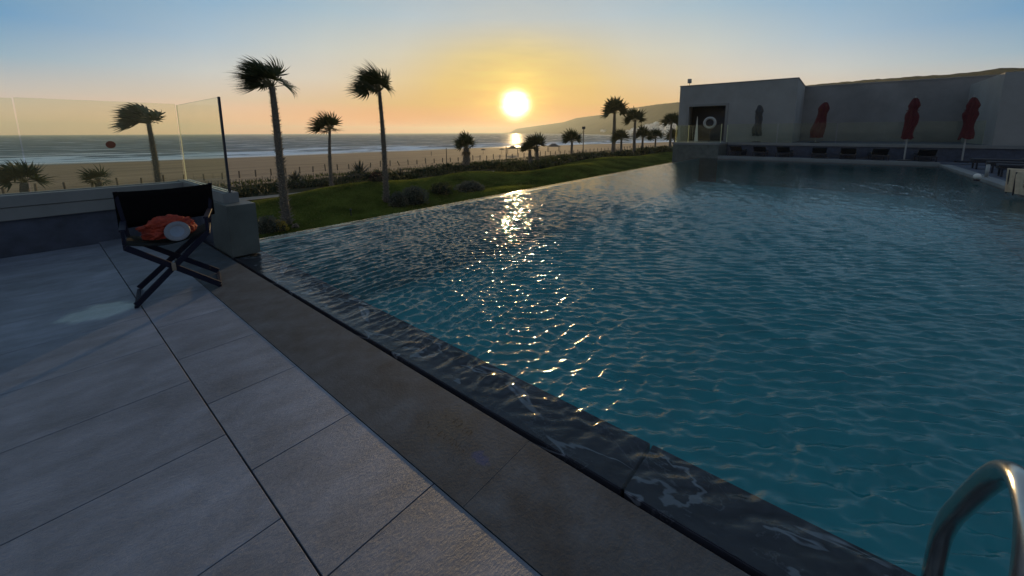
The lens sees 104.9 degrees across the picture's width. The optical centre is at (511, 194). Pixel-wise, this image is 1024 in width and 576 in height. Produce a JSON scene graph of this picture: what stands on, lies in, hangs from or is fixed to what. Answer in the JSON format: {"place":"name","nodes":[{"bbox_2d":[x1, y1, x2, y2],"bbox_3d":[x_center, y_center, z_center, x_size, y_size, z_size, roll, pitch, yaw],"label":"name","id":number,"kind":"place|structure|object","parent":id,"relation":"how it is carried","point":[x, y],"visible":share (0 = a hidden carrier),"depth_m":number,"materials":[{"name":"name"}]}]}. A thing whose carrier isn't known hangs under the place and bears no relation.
{"place":"outdoors","nodes":[
{"label":"outdoors","id":0,"kind":"place"},
{"bbox_2d":[0,238,540,575],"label":"terrace","id":1,"kind":"structure","parent":0,"point":[176,423],"depth_m":1.98,"materials":[{"name":"tile"}]},
{"bbox_2d":[0,97,238,258],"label":"parapet","id":2,"kind":"structure","parent":1,"relation":"on","point":[33,222],"depth_m":5.57,"materials":[{"name":"concrete"}]},
{"bbox_2d":[112,183,221,308],"bbox_3d":[-3.454,0.461,4.044,0.602,1.053,0.843,7,12,39],"label":"folding chair","id":3,"kind":"object","parent":1,"relation":"on","point":[136,208],"visible":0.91,"depth_m":4.04,"materials":[{"name":"fabric"}]},
{"bbox_2d":[135,214,197,239],"bbox_3d":[-3.459,0.312,3.961,0.311,0.218,0.475,7,12,39],"label":"orange towel","id":4,"kind":"object","parent":3,"relation":"on","point":[153,228],"visible":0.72,"depth_m":3.83,"materials":[{"name":"fabric"}]},
{"bbox_2d":[164,221,189,240],"bbox_3d":[-3.297,0.362,3.877,0.200,0.200,0.023,-8,-13,-42],"label":"pale plate","id":5,"kind":"object","parent":3,"relation":"on","point":[177,231],"visible":1,"depth_m":3.88,"materials":[{"name":"ceramic"}]},
{"bbox_2d":[0,135,672,193],"bbox_3d":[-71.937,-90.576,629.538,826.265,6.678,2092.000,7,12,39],"label":"beach","id":6,"kind":"structure","parent":0,"point":[133,172],"depth_m":111.11,"materials":[{"name":"sand"}]},
{"bbox_2d":[1,145,650,193],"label":"post fence","id":7,"kind":"object","parent":6,"relation":"on","point":[64,185],"visible":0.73,"depth_m":73.00,"materials":[{"name":"brown wood"}]},
{"bbox_2d":[507,146,517,153],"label":"beach shelter","id":8,"kind":"object","parent":6,"relation":"on","point":[512,147],"visible":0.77,"depth_m":152.62,"materials":[{"name":"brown wood"}]},
{"bbox_2d":[547,144,559,151],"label":"beach shelter","id":9,"kind":"object","parent":6,"relation":"on","point":[553,145],"visible":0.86,"depth_m":161.23,"materials":[{"name":"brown wood"}]},
{"bbox_2d":[0,133,676,164],"bbox_3d":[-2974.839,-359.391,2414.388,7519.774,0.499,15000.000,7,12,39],"label":"sea","id":10,"kind":"structure","parent":0,"point":[42,149],"depth_m":390.14,"materials":[{"name":"liquid"}]},
{"bbox_2d":[240,171,494,199],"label":"garden path","id":11,"kind":"structure","parent":0,"point":[256,197],"depth_m":32.01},
{"bbox_2d":[225,146,672,200],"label":"garden bed","id":12,"kind":"object","parent":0,"point":[294,190],"depth_m":37.98,"materials":[{"name":"plant"}]},
{"bbox_2d":[0,160,56,192],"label":"palm tree","id":13,"kind":"object","parent":12,"relation":"on","point":[11,172],"visible":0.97,"depth_m":28.87,"materials":[{"name":"plant"}]},
{"bbox_2d":[74,164,115,186],"bbox_3d":[-33.135,-1.081,31.335,2.556,2.907,2.562,7,12,39],"label":"palm tree","id":14,"kind":"object","parent":12,"relation":"on","point":[92,174],"visible":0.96,"depth_m":31.12,"materials":[{"name":"plant"}]},
{"bbox_2d":[109,102,165,181],"bbox_3d":[-30.265,-3.638,32.338,3.968,7.853,3.686,7,12,39],"label":"palm tree","id":15,"kind":"object","parent":12,"relation":"on","point":[131,115],"visible":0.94,"depth_m":31.98,"materials":[{"name":"green plant"}]},
{"bbox_2d":[239,191,251,197],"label":"bed shrub","id":16,"kind":"object","parent":12,"relation":"on","point":[244,195],"visible":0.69,"depth_m":32.40,"materials":[{"name":"green plant"}]},
{"bbox_2d":[248,187,261,193],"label":"bed shrub","id":17,"kind":"object","parent":12,"relation":"on","point":[251,189],"visible":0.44,"depth_m":34.54,"materials":[{"name":"green plant"}]},
{"bbox_2d":[258,185,276,192],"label":"bed shrub","id":18,"kind":"object","parent":12,"relation":"on","point":[268,187],"visible":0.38,"depth_m":35.59,"materials":[{"name":"green plant"}]},
{"bbox_2d":[287,170,302,180],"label":"agave","id":19,"kind":"object","parent":12,"relation":"on","point":[294,177],"visible":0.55,"depth_m":41.66,"materials":[{"name":"green plant"}]},
{"bbox_2d":[288,178,313,188],"bbox_3d":[-21.055,-1.042,38.763,2.891,1.248,2.710,1,9,5],"label":"bed shrub","id":20,"kind":"object","parent":12,"relation":"on","point":[297,184],"visible":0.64,"depth_m":38.12,"materials":[{"name":"green plant"}]},
{"bbox_2d":[307,178,327,186],"bbox_3d":[-19.703,-1.114,39.727,2.296,1.079,2.348,-2,9,-11],"label":"bed shrub","id":21,"kind":"object","parent":12,"relation":"on","point":[318,183],"visible":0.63,"depth_m":39.28,"materials":[{"name":"green plant"}]},
{"bbox_2d":[304,109,342,186],"bbox_3d":[-17.529,-4.281,37.108,3.895,7.531,3.528,7,12,39],"label":"palm tree","id":22,"kind":"object","parent":12,"relation":"on","point":[321,122],"visible":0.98,"depth_m":36.70,"materials":[{"name":"green plant"}]},
{"bbox_2d":[337,177,352,182],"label":"bed shrub","id":23,"kind":"object","parent":12,"relation":"on","point":[346,179],"visible":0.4,"depth_m":42.03,"materials":[{"name":"green plant"}]},
{"bbox_2d":[342,170,368,180],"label":"bed shrub","id":24,"kind":"object","parent":12,"relation":"on","point":[357,175],"visible":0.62,"depth_m":44.55,"materials":[{"name":"green plant"}]},
{"bbox_2d":[346,160,371,173],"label":"agave","id":25,"kind":"object","parent":12,"relation":"on","point":[358,167],"visible":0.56,"depth_m":48.38,"materials":[{"name":"green plant"}]},
{"bbox_2d":[366,169,391,179],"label":"bed shrub","id":26,"kind":"object","parent":12,"relation":"on","point":[376,171],"visible":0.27,"depth_m":45.46,"materials":[{"name":"green plant"}]},
{"bbox_2d":[382,173,401,179],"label":"bed shrub","id":27,"kind":"object","parent":12,"relation":"on","point":[392,175],"visible":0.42,"depth_m":44.18,"materials":[{"name":"green plant"}]},
{"bbox_2d":[399,173,418,179],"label":"bed shrub","id":28,"kind":"object","parent":12,"relation":"on","point":[410,176],"visible":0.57,"depth_m":42.85,"materials":[{"name":"green plant"}]},
{"bbox_2d":[201,148,619,188],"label":"picket fence","id":29,"kind":"object","parent":12,"relation":"on","point":[616,150],"visible":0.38,"depth_m":51.13,"materials":[{"name":"brown wood"}]},
{"bbox_2d":[411,168,426,173],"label":"bed shrub","id":30,"kind":"object","parent":12,"relation":"on","point":[423,170],"visible":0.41,"depth_m":48.79,"materials":[{"name":"green plant"}]},
{"bbox_2d":[424,166,438,172],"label":"bed shrub","id":31,"kind":"object","parent":12,"relation":"on","point":[434,169],"visible":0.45,"depth_m":50.32,"materials":[{"name":"green plant"}]},
{"bbox_2d":[212,146,671,187],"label":"dune grass","id":32,"kind":"structure","parent":12,"relation":"on","point":[343,174],"depth_m":48.39,"materials":[{"name":"green plant"}]},
{"bbox_2d":[439,163,454,169],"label":"bed shrub","id":33,"kind":"object","parent":12,"relation":"on","point":[448,165],"visible":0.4,"depth_m":53.64,"materials":[{"name":"green plant"}]},
{"bbox_2d":[231,147,672,197],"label":"ground cover","id":34,"kind":"object","parent":12,"relation":"on","point":[433,173],"visible":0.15,"depth_m":40.84,"materials":[{"name":"green plant"}]},
{"bbox_2d":[452,165,464,170],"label":"bed shrub","id":35,"kind":"object","parent":12,"relation":"on","point":[455,167],"visible":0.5,"depth_m":52.70,"materials":[{"name":"green plant"}]},
{"bbox_2d":[453,131,478,165],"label":"palm tree","id":36,"kind":"object","parent":12,"relation":"on","point":[464,140],"visible":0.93,"depth_m":57.09,"materials":[{"name":"green plant"}]},
{"bbox_2d":[467,161,487,169],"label":"bed shrub","id":37,"kind":"object","parent":12,"relation":"on","point":[475,165],"visible":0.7,"depth_m":55.13,"materials":[{"name":"green plant"}]},
{"bbox_2d":[481,159,494,168],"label":"bed shrub","id":38,"kind":"object","parent":12,"relation":"on","point":[486,163],"visible":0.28,"depth_m":57.31,"materials":[{"name":"green plant"}]},
{"bbox_2d":[489,161,508,168],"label":"bed shrub","id":39,"kind":"object","parent":12,"relation":"on","point":[496,164],"visible":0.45,"depth_m":56.09,"materials":[{"name":"green plant"}]},
{"bbox_2d":[493,164,516,171],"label":"bed shrub","id":40,"kind":"object","parent":12,"relation":"on","point":[505,168],"visible":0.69,"depth_m":49.81,"materials":[{"name":"green plant"}]},
{"bbox_2d":[508,160,522,166],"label":"bed shrub","id":41,"kind":"object","parent":12,"relation":"on","point":[513,163],"visible":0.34,"depth_m":56.88,"materials":[{"name":"green plant"}]},
{"bbox_2d":[517,137,540,162],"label":"palm tree","id":42,"kind":"object","parent":12,"relation":"on","point":[523,147],"visible":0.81,"depth_m":56.97,"materials":[{"name":"green plant"}]},
{"bbox_2d":[522,133,547,160],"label":"palm tree","id":43,"kind":"object","parent":12,"relation":"on","point":[537,140],"visible":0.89,"depth_m":56.44,"materials":[{"name":"green plant"}]},
{"bbox_2d":[551,153,576,163],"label":"bed shrub","id":44,"kind":"object","parent":12,"relation":"on","point":[566,158],"visible":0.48,"depth_m":60.98,"materials":[{"name":"green plant"}]},
{"bbox_2d":[561,128,584,154],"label":"palm tree","id":45,"kind":"object","parent":12,"relation":"on","point":[571,136],"visible":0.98,"depth_m":72.36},
{"bbox_2d":[585,152,603,158],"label":"bed shrub","id":46,"kind":"object","parent":12,"relation":"on","point":[594,155],"visible":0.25,"depth_m":68.98,"materials":[{"name":"green plant"}]},
{"bbox_2d":[597,151,615,156],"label":"bed shrub","id":47,"kind":"object","parent":12,"relation":"on","point":[606,154],"visible":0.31,"depth_m":71.63,"materials":[{"name":"green plant"}]},
{"bbox_2d":[600,96,629,151],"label":"palm tree","id":48,"kind":"object","parent":12,"relation":"on","point":[614,105],"visible":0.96,"depth_m":82.53,"materials":[{"name":"plant"}]},
{"bbox_2d":[609,128,631,150],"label":"palm tree","id":49,"kind":"object","parent":12,"relation":"on","point":[620,134],"visible":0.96,"depth_m":78.91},
{"bbox_2d":[250,152,672,240],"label":"lawn","id":50,"kind":"structure","parent":0,"point":[359,188],"depth_m":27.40,"materials":[{"name":"green plant"}]},
{"bbox_2d":[228,54,299,224],"bbox_3d":[-12.806,-2.748,20.776,3.126,9.051,3.639,7,12,39],"label":"palm tree","id":51,"kind":"object","parent":50,"relation":"on","point":[255,75],"visible":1,"depth_m":20.38,"materials":[{"name":"green plant"}]},
{"bbox_2d":[257,215,280,233],"bbox_3d":[-12.314,1.642,19.845,1.528,1.259,1.525,7,12,39],"label":"grey shrub","id":52,"kind":"object","parent":50,"relation":"on","point":[266,225],"visible":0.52,"depth_m":19.52,"materials":[{"name":"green plant"}]},
{"bbox_2d":[275,219,289,231],"bbox_3d":[-11.894,1.675,20.091,0.957,0.844,0.992,0,9,2],"label":"yellow shrub","id":53,"kind":"object","parent":50,"relation":"on","point":[283,226],"visible":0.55,"depth_m":19.92,"materials":[{"name":"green plant"}]},
{"bbox_2d":[344,59,395,202],"bbox_3d":[-9.127,-4.081,25.844,3.374,9.483,3.490,-2,9,-14],"label":"palm tree","id":54,"kind":"object","parent":50,"relation":"on","point":[367,81],"visible":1,"depth_m":25.36,"materials":[{"name":"green plant"}]},
{"bbox_2d":[369,172,382,181],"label":"purple shrub","id":55,"kind":"object","parent":50,"relation":"on","point":[375,176],"visible":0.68,"depth_m":30.84,"materials":[{"name":"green plant"}]},
{"bbox_2d":[387,190,408,207],"bbox_3d":[-7.620,0.423,26.321,1.482,1.451,1.488,7,12,39],"label":"grey shrub","id":56,"kind":"object","parent":50,"relation":"on","point":[397,199],"visible":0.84,"depth_m":25.95,"materials":[{"name":"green plant"}]},
{"bbox_2d":[402,185,428,205],"bbox_3d":[-6.822,0.186,27.339,2.269,1.784,2.246,7,12,39],"label":"grey shrub","id":57,"kind":"object","parent":50,"relation":"on","point":[414,195],"visible":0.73,"depth_m":26.91,"materials":[{"name":"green plant"}]},
{"bbox_2d":[427,182,452,194],"bbox_3d":[-5.511,-0.372,30.538,2.031,1.248,2.007,7,12,39],"label":"green shrub","id":58,"kind":"object","parent":50,"relation":"on","point":[441,188],"visible":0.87,"depth_m":30.09,"materials":[{"name":"green plant"}]},
{"bbox_2d":[259,164,665,241],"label":"infinity edge wall","id":59,"kind":"structure","parent":50,"relation":"on","point":[406,213],"depth_m":7.89,"materials":[{"name":"stone"}]},
{"bbox_2d":[453,180,484,192],"bbox_3d":[-3.368,-0.609,32.034,2.689,1.250,2.747,7,12,39],"label":"grey shrub","id":60,"kind":"object","parent":50,"relation":"on","point":[468,186],"visible":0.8,"depth_m":31.39,"materials":[{"name":"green plant"}]},
{"bbox_2d":[514,162,535,170],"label":"bed shrub","id":61,"kind":"object","parent":50,"relation":"on","point":[522,166],"visible":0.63,"depth_m":51.08,"materials":[{"name":"green plant"}]},
{"bbox_2d":[528,159,553,169],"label":"bed shrub","id":62,"kind":"object","parent":50,"relation":"on","point":[541,164],"visible":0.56,"depth_m":52.65,"materials":[{"name":"green plant"}]},
{"bbox_2d":[538,157,563,165],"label":"bed shrub","id":63,"kind":"object","parent":50,"relation":"on","point":[557,162],"visible":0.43,"depth_m":56.71,"materials":[{"name":"green plant"}]},
{"bbox_2d":[571,151,592,160],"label":"bed shrub","id":64,"kind":"object","parent":50,"relation":"on","point":[579,156],"visible":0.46,"depth_m":63.05,"materials":[{"name":"green plant"}]},
{"bbox_2d":[613,149,636,156],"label":"bed shrub","id":65,"kind":"object","parent":50,"relation":"on","point":[622,152],"visible":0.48,"depth_m":73.59,"materials":[{"name":"green plant"}]},
{"bbox_2d":[620,105,647,152],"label":"palm tree","id":66,"kind":"object","parent":50,"relation":"on","point":[633,115],"visible":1,"depth_m":80.45,"materials":[{"name":"plant"}]},
{"bbox_2d":[632,124,653,146],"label":"palm tree","id":67,"kind":"object","parent":50,"relation":"on","point":[643,131],"visible":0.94,"depth_m":82.84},
{"bbox_2d":[633,146,658,155],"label":"bed shrub","id":68,"kind":"object","parent":50,"relation":"on","point":[643,151],"visible":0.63,"depth_m":76.73,"materials":[{"name":"green plant"}]},
{"bbox_2d":[644,126,665,147],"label":"palm tree","id":69,"kind":"object","parent":50,"relation":"on","point":[656,132],"visible":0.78,"depth_m":85.23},
{"bbox_2d":[654,145,672,152],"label":"bed shrub","id":70,"kind":"object","parent":50,"relation":"on","point":[662,148],"visible":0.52,"depth_m":76.68,"materials":[{"name":"green plant"}]},
{"bbox_2d":[659,112,678,148],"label":"palm tree","id":71,"kind":"object","parent":50,"relation":"on","point":[670,119],"visible":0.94,"depth_m":84.61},
{"bbox_2d":[663,127,677,141],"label":"palm tree","id":72,"kind":"object","parent":50,"relation":"on","point":[674,133],"visible":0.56,"depth_m":89.87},
{"bbox_2d":[0,0,1023,134],"label":"sky","id":73,"kind":"structure","parent":0,"point":[454,66],"materials":[{"name":"blue"}]},
{"bbox_2d":[251,158,1023,559],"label":"pool water","id":74,"kind":"structure","parent":0,"point":[757,166],"depth_m":8.10,"materials":[{"name":"liquid"}]},
{"bbox_2d":[672,144,726,181],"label":"side terrace","id":75,"kind":"structure","parent":0,"point":[682,152],"depth_m":24.88,"materials":[{"name":"concrete"}]},
{"bbox_2d":[509,68,1023,134],"bbox_3d":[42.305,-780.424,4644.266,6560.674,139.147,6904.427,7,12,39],"label":"headland hill","id":76,"kind":"structure","parent":0,"point":[594,125],"depth_m":1648.21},
{"bbox_2d":[692,141,1023,161],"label":"terrace","id":77,"kind":"structure","parent":0,"point":[942,154],"depth_m":21.32,"materials":[{"name":"tile"}]},
{"bbox_2d":[694,116,697,141],"bbox_3d":[12.879,-4.560,27.410,0.260,1.719,0.100,7,12,39],"label":"folded board","id":78,"kind":"object","parent":77,"relation":"on","point":[696,136],"visible":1,"depth_m":27.41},
{"bbox_2d":[703,117,715,141],"bbox_3d":[13.772,-4.558,27.451,0.850,1.716,0.235,7,12,39],"label":"lifebuoy","id":79,"kind":"object","parent":77,"relation":"on","point":[709,127],"visible":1,"depth_m":27.39,"materials":[{"name":"plastic"}]},
{"bbox_2d":[677,77,805,142],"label":"pool house","id":80,"kind":"structure","parent":77,"relation":"on","point":[733,106],"depth_m":26.86,"materials":[{"name":"grey paint"}]},
{"bbox_2d":[752,104,763,141],"bbox_3d":[15.796,-4.594,25.307,0.588,2.480,0.514,7,12,39],"label":"closed parasol","id":81,"kind":"object","parent":77,"relation":"on","point":[757,127],"visible":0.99,"depth_m":25.20,"materials":[{"name":"fabric"}]},
{"bbox_2d":[809,101,829,142],"bbox_3d":[18.227,-4.296,23.334,0.812,2.490,0.520,7,12,39],"label":"closed parasol","id":82,"kind":"object","parent":77,"relation":"on","point":[818,128],"visible":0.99,"depth_m":23.21,"materials":[{"name":"fabric"}]},
{"bbox_2d":[675,121,985,142],"bbox_3d":[17.251,-3.593,23.040,13.650,1.160,3.862,7,12,39],"label":"glass balustrade","id":83,"kind":"object","parent":77,"relation":"on","point":[721,132],"visible":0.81,"depth_m":25.38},
{"bbox_2d":[672,142,1023,148],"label":"terrace kerb","id":84,"kind":"structure","parent":77,"relation":"on","point":[878,145],"depth_m":21.53,"materials":[{"name":"concrete"}]},
{"bbox_2d":[800,75,996,141],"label":"wall","id":85,"kind":"structure","parent":77,"relation":"on","point":[873,111],"depth_m":26.87,"materials":[{"name":"grey paint"}]},
{"bbox_2d":[961,71,1023,144],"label":"corner block","id":86,"kind":"structure","parent":77,"relation":"on","point":[1000,97],"depth_m":19.10,"materials":[{"name":"grey paint"}]},
{"bbox_2d":[723,155,1006,180],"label":"pool deck","id":87,"kind":"structure","parent":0,"point":[981,168],"depth_m":17.75,"materials":[{"name":"tile"}]},
{"bbox_2d":[728,145,746,155],"bbox_3d":[14.061,-2.743,24.492,0.660,0.690,1.900,8,12,41],"label":"sun lounger","id":88,"kind":"object","parent":87,"relation":"on","point":[735,148],"visible":0.94,"depth_m":23.98,"materials":[{"name":"metal"}]},
{"bbox_2d":[752,146,767,156],"bbox_3d":[14.988,-2.627,23.740,0.660,0.690,1.900,7,11,37],"label":"sun lounger","id":89,"kind":"object","parent":87,"relation":"on","point":[760,149],"visible":0.95,"depth_m":23.22,"materials":[{"name":"fabric"}]},
{"bbox_2d":[775,146,792,157],"bbox_3d":[15.916,-2.512,22.988,0.660,0.690,1.900,8,12,41],"label":"sun lounger","id":90,"kind":"object","parent":87,"relation":"on","point":[780,149],"visible":0.97,"depth_m":22.47,"materials":[{"name":"fabric"}]},
{"bbox_2d":[811,147,826,158],"bbox_3d":[17.153,-2.358,21.984,0.660,0.690,1.900,7,11,37],"label":"sun lounger","id":91,"kind":"object","parent":87,"relation":"on","point":[816,150],"visible":0.98,"depth_m":21.40,"materials":[{"name":"fabric"}]},
{"bbox_2d":[839,147,856,159],"bbox_3d":[18.119,-2.238,21.201,0.660,0.690,1.900,8,12,41],"label":"sun lounger","id":92,"kind":"object","parent":87,"relation":"on","point":[851,151],"visible":0.98,"depth_m":20.66,"materials":[{"name":"fabric"}]},
{"bbox_2d":[718,155,1023,197],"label":"pool rim","id":93,"kind":"object","parent":87,"relation":"on","point":[993,182],"visible":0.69,"depth_m":19.26,"materials":[{"name":"stone"}]},
{"bbox_2d":[973,174,981,180],"bbox_3d":[14.370,-0.536,12.160,0.180,0.230,0.180,7,12,39],"label":"ball lamp","id":94,"kind":"object","parent":93,"relation":"on","point":[976,177],"visible":1,"depth_m":12.12,"materials":[{"name":"plastic"}]},
{"bbox_2d":[984,164,989,177],"bbox_3d":[15.718,-0.775,13.017,0.174,0.436,0.174,7,12,39],"label":"short post","id":95,"kind":"object","parent":93,"relation":"on","point":[987,170],"visible":1,"depth_m":12.99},
{"bbox_2d":[1004,168,1023,192],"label":"towel draped chair","id":96,"kind":"object","parent":93,"relation":"on","point":[1010,178],"visible":0.41,"depth_m":9.67,"materials":[{"name":"fabric"}]},
{"bbox_2d":[1012,171,1023,194],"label":"towel draped chair","id":97,"kind":"object","parent":93,"relation":"on","point":[1018,186],"visible":1,"depth_m":9.36,"materials":[{"name":"fabric"}]},
{"bbox_2d":[868,147,889,160],"bbox_3d":[19.047,-2.122,20.448,0.660,0.690,1.900,7,11,37],"label":"sun lounger","id":98,"kind":"object","parent":87,"relation":"on","point":[877,151],"visible":0.96,"depth_m":19.94,"materials":[{"name":"fabric"}]},
{"bbox_2d":[897,96,920,160],"bbox_3d":[19.565,-3.234,19.381,0.567,3.175,0.514,7,12,39],"label":"closed parasol","id":99,"kind":"object","parent":87,"relation":"on","point":[911,119],"visible":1,"depth_m":19.25,"materials":[{"name":"fabric"}]},
{"bbox_2d":[913,148,937,161],"bbox_3d":[20.361,-1.959,19.382,0.660,0.690,1.900,8,12,41],"label":"sun lounger","id":100,"kind":"object","parent":87,"relation":"on","point":[930,153],"visible":0.96,"depth_m":18.87,"materials":[{"name":"fabric"}]},
{"bbox_2d":[954,95,980,162],"bbox_3d":[21.736,-3.120,18.774,0.559,3.164,0.514,7,12,39],"label":"closed parasol","id":101,"kind":"object","parent":87,"relation":"on","point":[970,114],"visible":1,"depth_m":18.64,"materials":[{"name":"fabric"}]},
{"bbox_2d":[970,158,1023,168],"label":"sun lounger","id":102,"kind":"object","parent":87,"relation":"on","point":[977,160],"visible":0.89,"depth_m":15.83,"materials":[{"name":"fabric"}]},
{"bbox_2d":[985,161,1023,172],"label":"sun lounger","id":103,"kind":"object","parent":87,"relation":"on","point":[992,163],"visible":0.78,"depth_m":14.42,"materials":[{"name":"fabric"}]},
{"bbox_2d":[995,163,1023,176],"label":"sun lounger","id":104,"kind":"object","parent":87,"relation":"on","point":[1000,167],"visible":1,"depth_m":13.23,"materials":[{"name":"fabric"}]},
{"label":"terrace substructure","id":105,"kind":"structure","parent":0,"visible":0},
{"bbox_2d":[160,239,749,575],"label":"coping base","id":106,"kind":"object","parent":105,"relation":"on","point":[539,510],"visible":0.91,"depth_m":1.95,"materials":[{"name":"stone"}]},
{"bbox_2d":[260,160,1023,575],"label":"pool shell","id":107,"kind":"object","parent":105,"relation":"on","point":[778,460],"visible":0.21,"depth_m":6.30,"materials":[{"name":"liquid"}]},
{"bbox_2d":[210,243,915,575],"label":"pool shelf base","id":108,"kind":"object","parent":107,"relation":"on","point":[748,533],"visible":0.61,"depth_m":1.99,"materials":[{"name":"stone"}]},
{"bbox_2d":[211,198,260,257],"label":"stone pillar","id":109,"kind":"structure","parent":108,"relation":"on","point":[235,229],"depth_m":5.22,"materials":[{"name":"stone"}]},
{"bbox_2d":[921,459,1023,575],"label":"pool handrail","id":110,"kind":"object","parent":108,"relation":"attached to","point":[977,490],"visible":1,"depth_m":1.14,"materials":[{"name":"metal"}]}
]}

